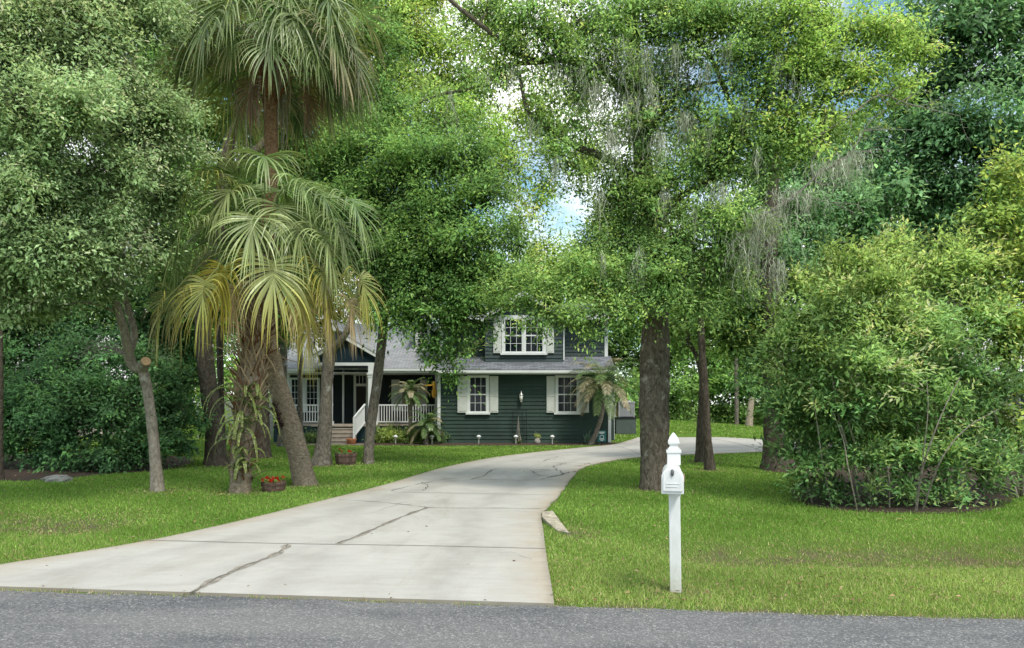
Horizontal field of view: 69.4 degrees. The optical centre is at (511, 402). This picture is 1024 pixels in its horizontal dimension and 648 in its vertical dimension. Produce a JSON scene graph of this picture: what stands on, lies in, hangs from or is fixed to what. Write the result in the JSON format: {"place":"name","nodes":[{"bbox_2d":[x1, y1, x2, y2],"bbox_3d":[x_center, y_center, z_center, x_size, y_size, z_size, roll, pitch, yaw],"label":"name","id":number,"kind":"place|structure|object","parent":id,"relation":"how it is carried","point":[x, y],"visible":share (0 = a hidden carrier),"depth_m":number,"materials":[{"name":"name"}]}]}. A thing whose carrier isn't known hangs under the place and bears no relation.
{"place":"outdoors","nodes":[
{"label":"outdoors","id":0,"kind":"place"},
{"bbox_2d":[307,444,363,444],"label":"path","id":1,"kind":"structure","parent":0,"point":[340,444],"depth_m":27.75,"materials":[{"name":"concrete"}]},
{"bbox_2d":[346,438,356,443],"bbox_3d":[-6.085,1.475,28.000,0.400,0.250,0.390,0,0,0],"label":"terracotta pot","id":2,"kind":"object","parent":1,"relation":"on","point":[350,440],"visible":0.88,"depth_m":27.86,"materials":[{"name":"orange ceramic"}]},
{"bbox_2d":[0,437,840,605],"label":"driveway","id":3,"kind":"structure","parent":0,"point":[475,528],"depth_m":7.92,"materials":[{"name":"concrete"}]},
{"bbox_2d":[0,590,1023,647],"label":"road","id":4,"kind":"structure","parent":0,"point":[36,619],"depth_m":5.23,"materials":[{"name":"grey asphalt"}]},
{"bbox_2d":[0,404,1023,620],"bbox_3d":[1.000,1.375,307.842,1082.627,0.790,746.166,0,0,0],"label":"ground","id":5,"kind":"structure","parent":0,"point":[719,554],"depth_m":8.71,"materials":[{"name":"green plant"}]},
{"bbox_2d":[0,292,4,478],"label":"slim tree","id":6,"kind":"object","parent":5,"relation":"on","point":[2,474],"visible":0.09,"depth_m":15.47,"materials":[{"name":"brown plant"}]},
{"bbox_2d":[41,474,72,481],"bbox_3d":[-9.234,1.532,15.034,0.600,0.142,0.382,0,0,0],"label":"garden stone","id":7,"kind":"object","parent":5,"relation":"on","point":[60,478],"visible":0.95,"depth_m":14.90,"materials":[{"name":"grey stone"}]},
{"bbox_2d":[0,455,197,480],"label":"mulch bed","id":8,"kind":"object","parent":5,"relation":"on","point":[23,474],"visible":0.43,"depth_m":17.12,"materials":[{"name":"brown soil"}]},
{"bbox_2d":[3,318,225,474],"bbox_3d":[-11.210,-0.158,17.938,8.172,4.556,4.195,0,0,6],"label":"dark hedge","id":9,"kind":"object","parent":8,"relation":"on","point":[66,398],"visible":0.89,"depth_m":17.28,"materials":[{"name":"green plant"}]},
{"bbox_2d":[3,255,230,459],"bbox_3d":[-12.686,-1.607,20.401,9.114,6.476,4.441,0,0,0],"label":"tall shrub","id":10,"kind":"object","parent":8,"relation":"on","point":[145,325],"visible":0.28,"depth_m":19.92,"materials":[{"name":"green plant"}]},
{"bbox_2d":[11,333,196,435],"bbox_3d":[-24.800,-1.000,39.230,13.200,5.400,8.540,0,0,0],"label":"bush","id":11,"kind":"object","parent":5,"relation":"on","point":[126,380],"depth_m":36.47,"materials":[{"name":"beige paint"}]},
{"bbox_2d":[0,0,236,491],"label":"oak tree","id":12,"kind":"object","parent":5,"relation":"on","point":[62,46],"visible":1,"depth_m":10.73,"materials":[{"name":"green plant"}]},
{"bbox_2d":[1,5,294,432],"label":"tree","id":13,"kind":"object","parent":5,"relation":"on","point":[226,346],"visible":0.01,"depth_m":42.11,"materials":[{"name":"green plant"}]},
{"bbox_2d":[177,396,233,440],"bbox_3d":[-12.632,1.204,31.404,4.571,3.037,2.846,0,0,0],"label":"bright bush","id":14,"kind":"object","parent":5,"relation":"on","point":[203,437],"visible":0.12,"depth_m":31.23,"materials":[{"name":"green plant"}]},
{"bbox_2d":[196,398,272,437],"bbox_3d":[-12.565,0.700,33.565,3.470,1.800,0.130,0,0,0],"label":"board fence","id":15,"kind":"object","parent":5,"relation":"on","point":[271,421],"visible":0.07,"depth_m":33.50,"materials":[{"name":"grey wood"}]},
{"bbox_2d":[165,169,311,441],"bbox_3d":[-10.047,-3.422,26.633,5.320,10.210,5.157,0,0,0],"label":"slim tree","id":16,"kind":"object","parent":5,"relation":"on","point":[220,366],"visible":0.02,"depth_m":25.42,"materials":[{"name":"brown plant"}]},
{"bbox_2d":[82,0,429,465],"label":"shade tree","id":17,"kind":"object","parent":5,"relation":"on","point":[207,381],"visible":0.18,"depth_m":19.65,"materials":[{"name":"green plant"}]},
{"bbox_2d":[140,144,391,493],"bbox_3d":[-4.422,-1.315,13.140,4.636,6.024,2.912,0,0,0],"label":"cabbage palm","id":18,"kind":"object","parent":5,"relation":"on","point":[259,301],"visible":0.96,"depth_m":12.62,"materials":[{"name":"green plant"}]},
{"bbox_2d":[203,382,279,480],"bbox_3d":[-4.657,0.494,12.701,1.281,1.696,0.735,0,0,0],"label":"fern","id":19,"kind":"object","parent":18,"relation":"attached to","point":[240,449],"visible":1,"depth_m":12.80,"materials":[{"name":"green plant"}]},
{"bbox_2d":[148,0,391,485],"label":"cabbage palm","id":20,"kind":"object","parent":5,"relation":"on","point":[272,82],"visible":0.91,"depth_m":14.22,"materials":[{"name":"green plant"}]},
{"bbox_2d":[259,474,285,491],"bbox_3d":[-4.352,1.456,13.385,0.491,0.328,0.506,0,0,38],"label":"flower barrel","id":21,"kind":"object","parent":5,"relation":"on","point":[269,484],"visible":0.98,"depth_m":13.26,"materials":[{"name":"brown wood"}]},
{"bbox_2d":[218,214,345,457],"bbox_3d":[-7.208,-2.422,22.947,4.438,8.215,3.780,0,0,-25],"label":"slim tree","id":22,"kind":"object","parent":5,"relation":"on","point":[264,445],"visible":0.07,"depth_m":21.43,"materials":[{"name":"brown plant"}]},
{"bbox_2d":[275,209,342,429],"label":"slim tree","id":23,"kind":"object","parent":5,"relation":"on","point":[300,394],"depth_m":24.44,"materials":[{"name":"brown plant"}]},
{"bbox_2d":[276,234,344,446],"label":"slim tree","id":24,"kind":"object","parent":5,"relation":"on","point":[279,438],"visible":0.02,"depth_m":26.69,"materials":[{"name":"brown plant"}]},
{"bbox_2d":[259,149,429,465],"bbox_3d":[-4.441,-2.705,19.773,5.440,8.878,3.786,0,0,0],"label":"shade tree","id":25,"kind":"object","parent":5,"relation":"on","point":[321,456],"visible":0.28,"depth_m":18.87,"materials":[{"name":"green plant"}]},
{"bbox_2d":[333,447,356,464],"bbox_3d":[-4.315,1.370,19.106,0.613,0.500,0.577,0,0,0],"label":"flower barrel","id":26,"kind":"object","parent":5,"relation":"on","point":[346,458],"visible":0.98,"depth_m":18.90,"materials":[{"name":"brown wood"}]},
{"bbox_2d":[289,65,556,463],"bbox_3d":[-2.458,-3.657,19.283,7.563,10.717,4.447,0,0,25],"label":"broad tree","id":27,"kind":"object","parent":5,"relation":"on","point":[422,271],"visible":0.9,"depth_m":18.44,"materials":[{"name":"green plant"}]},
{"bbox_2d":[271,443,616,445],"bbox_3d":[-2.474,1.582,28.413,15.463,0.024,2.190,0,0,0],"label":"mulch bed","id":28,"kind":"object","parent":5,"relation":"on","point":[474,444],"visible":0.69,"depth_m":27.82,"materials":[{"name":"brown soil"}]},
{"bbox_2d":[303,427,316,442],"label":"round shrub","id":29,"kind":"object","parent":28,"relation":"on","point":[310,437],"visible":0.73,"depth_m":29.06,"materials":[{"name":"green plant"}]},
{"bbox_2d":[362,419,405,442],"bbox_3d":[-4.758,1.200,28.972,1.719,1.146,1.656,0,0,42],"label":"round shrub","id":30,"kind":"object","parent":28,"relation":"on","point":[383,434],"visible":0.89,"depth_m":28.71,"materials":[{"name":"green plant"}]},
{"bbox_2d":[388,424,419,443],"bbox_3d":[-4.152,1.300,28.543,1.503,1.136,1.052,0,0,41],"label":"round shrub","id":31,"kind":"object","parent":28,"relation":"on","point":[402,435],"visible":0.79,"depth_m":28.53,"materials":[{"name":"green plant"}]},
{"bbox_2d":[388,377,429,439],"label":"dwarf palm","id":32,"kind":"object","parent":28,"relation":"on","point":[410,393],"visible":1,"depth_m":28.62,"materials":[{"name":"green plant"}]},
{"bbox_2d":[400,423,429,443],"bbox_3d":[-3.696,1.389,28.555,1.644,1.334,1.382,0,0,0],"label":"round shrub","id":33,"kind":"object","parent":28,"relation":"on","point":[419,438],"visible":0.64,"depth_m":28.48,"materials":[{"name":"green plant"}]},
{"bbox_2d":[406,407,445,443],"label":"dwarf palm","id":34,"kind":"object","parent":28,"relation":"on","point":[427,426],"visible":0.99,"depth_m":27.99,"materials":[{"name":"green plant"}]},
{"bbox_2d":[429,419,453,442],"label":"round shrub","id":35,"kind":"object","parent":28,"relation":"on","point":[435,439],"visible":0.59,"depth_m":28.67,"materials":[{"name":"green plant"}]},
{"bbox_2d":[516,416,521,442],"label":"garden stakes","id":36,"kind":"object","parent":28,"relation":"on","point":[518,429],"visible":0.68,"depth_m":28.67,"materials":[{"name":"grey wood"}]},
{"bbox_2d":[513,410,526,442],"bbox_3d":[0.301,0.945,28.820,0.550,1.310,0.023,0,0,0],"label":"hook","id":37,"kind":"object","parent":28,"relation":"on","point":[526,421],"visible":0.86,"depth_m":28.81,"materials":[{"name":"black metal"}]},
{"bbox_2d":[534,433,540,443],"bbox_3d":[0.973,1.348,28.454,0.422,0.505,0.418,0,0,-18],"label":"garden pot","id":38,"kind":"object","parent":28,"relation":"on","point":[536,440],"visible":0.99,"depth_m":28.33,"materials":[{"name":"white ceramic"}]},
{"bbox_2d":[577,429,590,443],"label":"spiky plant","id":39,"kind":"object","parent":28,"relation":"on","point":[587,439],"visible":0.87,"depth_m":28.21,"materials":[{"name":"green plant"}]},
{"bbox_2d":[597,431,605,443],"bbox_3d":[3.424,1.356,28.210,0.330,0.588,0.050,0,0,0],"label":"yard sign","id":40,"kind":"object","parent":28,"relation":"on","point":[601,437],"visible":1,"depth_m":28.20,"materials":[{"name":"teal paint"}]},
{"bbox_2d":[565,357,639,444],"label":"dwarf palm","id":41,"kind":"object","parent":28,"relation":"on","point":[604,386],"visible":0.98,"depth_m":27.79,"materials":[{"name":"green plant"}]},
{"bbox_2d":[273,291,615,443],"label":"house","id":42,"kind":"structure","parent":5,"relation":"on","point":[508,378],"depth_m":29.23,"materials":[{"name":"green paint"}]},
{"bbox_2d":[290,378,303,411],"bbox_3d":[-9.302,-0.332,31.963,0.651,1.496,0.075,0,0,0],"label":"window","id":43,"kind":"structure","parent":42,"relation":"in","point":[293,381],"depth_m":31.95,"materials":[{"name":"white paint"}]},
{"bbox_2d":[304,378,319,411],"bbox_3d":[-8.640,-0.332,31.963,0.657,1.496,0.075,0,0,0],"label":"window","id":44,"kind":"structure","parent":42,"relation":"in","point":[311,385],"depth_m":31.95,"materials":[{"name":"white paint"}]},
{"bbox_2d":[400,384,419,410],"bbox_3d":[-4.419,-0.222,31.963,0.859,1.164,0.075,0,0,0],"label":"window","id":45,"kind":"structure","parent":42,"relation":"in","point":[401,387],"depth_m":31.92,"materials":[{"name":"white paint"}]},
{"bbox_2d":[425,381,436,397],"bbox_3d":[-3.233,-0.692,29.490,0.485,1.036,0.080,0,0,0],"label":"hanging ornament","id":46,"kind":"object","parent":42,"relation":"hanging from","point":[434,392],"visible":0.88,"depth_m":29.45,"materials":[{"name":"yellow wood"}]},
{"bbox_2d":[466,375,489,413],"bbox_3d":[-1.331,-0.306,28.935,0.954,1.531,0.130,0,0,0],"label":"window","id":47,"kind":"structure","parent":42,"relation":"in","point":[476,402],"depth_m":28.95,"materials":[{"name":"white paint"}]},
{"bbox_2d":[500,317,546,354],"bbox_3d":[0.469,-2.646,29.235,1.850,1.507,0.130,0,0,0],"label":"window","id":48,"kind":"structure","parent":42,"relation":"in","point":[523,346],"depth_m":29.25,"materials":[{"name":"white paint"}]},
{"bbox_2d":[554,375,580,413],"bbox_3d":[2.172,-0.306,28.935,1.054,1.531,0.130,0,0,0],"label":"window","id":49,"kind":"structure","parent":42,"relation":"in","point":[563,405],"depth_m":28.95,"materials":[{"name":"white paint"}]},
{"bbox_2d":[318,0,627,316],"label":"tall tree","id":50,"kind":"object","parent":5,"relation":"on","point":[419,9],"visible":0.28,"depth_m":29.80,"materials":[{"name":"green plant"}]},
{"bbox_2d":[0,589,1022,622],"bbox_3d":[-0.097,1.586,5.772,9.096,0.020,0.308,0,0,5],"label":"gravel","id":51,"kind":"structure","parent":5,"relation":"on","point":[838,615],"depth_m":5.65,"materials":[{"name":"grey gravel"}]},
{"bbox_2d":[0,449,1023,602],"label":"fallen leaves","id":52,"kind":"object","parent":5,"relation":"on","point":[634,545],"visible":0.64,"depth_m":7.94,"materials":[{"name":"brown plant"}]},
{"bbox_2d":[542,511,568,533],"bbox_3d":[0.553,1.665,9.732,0.237,0.271,1.636,0,0,-7],"label":"concrete slab","id":53,"kind":"object","parent":5,"relation":"on","point":[549,518],"depth_m":9.73,"materials":[{"name":"beige concrete"}]},
{"bbox_2d":[615,417,636,433],"bbox_3d":[5.390,1.167,35.325,1.000,0.965,0.910,0,0,0],"label":"equipment stand","id":54,"kind":"object","parent":5,"relation":"on","point":[625,425],"visible":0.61,"depth_m":34.90,"materials":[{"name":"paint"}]},
{"bbox_2d":[617,401,634,416],"bbox_3d":[5.420,0.290,35.345,0.800,0.780,0.770,0,0,0],"label":"air conditioner","id":55,"kind":"object","parent":54,"relation":"on","point":[621,412],"visible":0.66,"depth_m":35.00,"materials":[{"name":"metal"}]},
{"bbox_2d":[661,432,684,592],"bbox_3d":[1.325,0.977,6.094,0.183,1.447,0.550,0,0,11],"label":"mailbox","id":56,"kind":"object","parent":5,"relation":"on","point":[672,481],"visible":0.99,"depth_m":6.23,"materials":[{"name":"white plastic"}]},
{"bbox_2d":[663,469,681,491],"bbox_3d":[1.271,0.612,5.837,0.148,0.180,0.025,0,0,11],"label":"door","id":57,"kind":"structure","parent":56,"relation":"in","point":[672,478],"depth_m":5.84,"materials":[{"name":"white plastic"}]},
{"bbox_2d":[387,0,970,490],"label":"oak tree","id":58,"kind":"object","parent":5,"relation":"on","point":[651,252],"visible":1,"depth_m":12.35,"materials":[{"name":"green plant"}]},
{"bbox_2d":[632,267,779,462],"bbox_3d":[5.757,-1.504,20.678,5.104,6.375,3.474,0,0,-19],"label":"slim tree","id":59,"kind":"object","parent":5,"relation":"on","point":[699,453],"visible":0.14,"depth_m":19.91,"materials":[{"name":"green plant"}]},
{"bbox_2d":[734,358,738,424],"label":"tree trunk","id":60,"kind":"object","parent":5,"relation":"on","point":[736,411],"visible":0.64,"depth_m":42.91,"materials":[{"name":"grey plant"}]},
{"bbox_2d":[669,191,816,469],"bbox_3d":[5.557,-1.799,18.292,3.887,7.014,3.541,0,0,0],"label":"slim tree","id":61,"kind":"object","parent":5,"relation":"on","point":[723,344],"visible":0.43,"depth_m":17.69,"materials":[{"name":"green plant"}]},
{"bbox_2d":[745,397,754,425],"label":"palm stump","id":62,"kind":"object","parent":5,"relation":"on","point":[749,418],"visible":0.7,"depth_m":40.86,"materials":[{"name":"beige plant"}]},
{"bbox_2d":[766,459,819,474],"bbox_3d":[7.044,1.582,18.565,1.657,0.024,5.147,0,0,24],"label":"mulch bed","id":63,"kind":"object","parent":5,"relation":"on","point":[791,461],"visible":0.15,"depth_m":17.33,"materials":[{"name":"brown soil"}]},
{"bbox_2d":[697,112,911,470],"bbox_3d":[7.361,-2.929,18.901,5.372,9.296,4.021,0,0,-38],"label":"slim tree","id":64,"kind":"object","parent":63,"relation":"on","point":[854,200],"visible":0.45,"depth_m":17.97,"materials":[{"name":"green plant"}]},
{"bbox_2d":[608,204,1023,431],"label":"woods","id":65,"kind":"object","parent":5,"relation":"on","point":[680,396],"visible":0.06,"depth_m":46.90,"materials":[{"name":"green plant"}]},
{"bbox_2d":[758,0,1023,453],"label":"dark tree","id":66,"kind":"object","parent":5,"relation":"on","point":[931,144],"visible":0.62,"depth_m":19.41,"materials":[{"name":"green plant"}]},
{"bbox_2d":[790,464,1019,513],"bbox_3d":[8.344,1.582,14.791,4.718,0.024,10.069,0,0,28],"label":"mulch bed","id":67,"kind":"object","parent":5,"relation":"on","point":[933,508],"visible":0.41,"depth_m":12.09,"materials":[{"name":"brown soil"}]},
{"bbox_2d":[734,203,1023,510],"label":"bush","id":68,"kind":"object","parent":67,"relation":"on","point":[836,365],"visible":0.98,"depth_m":11.35,"materials":[{"name":"green plant"}]},
{"bbox_2d":[928,112,1023,497],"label":"climbing shrub","id":69,"kind":"object","parent":67,"relation":"on","point":[1012,170],"visible":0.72,"depth_m":12.11,"materials":[{"name":"green plant"}]},
{"bbox_2d":[940,338,1023,431],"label":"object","id":70,"kind":"structure","parent":5,"relation":"on","point":[1021,400],"depth_m":35.61,"materials":[{"name":"grey plant"}]},
{"bbox_2d":[2,0,1023,403],"label":"sky","id":71,"kind":"structure","parent":0,"point":[569,209],"materials":[{"name":"white"}]},
{"bbox_2d":[282,4,949,333],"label":"woods","id":72,"kind":"object","parent":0,"point":[686,202],"visible":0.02,"depth_m":49.07,"materials":[{"name":"green plant"}]}
]}

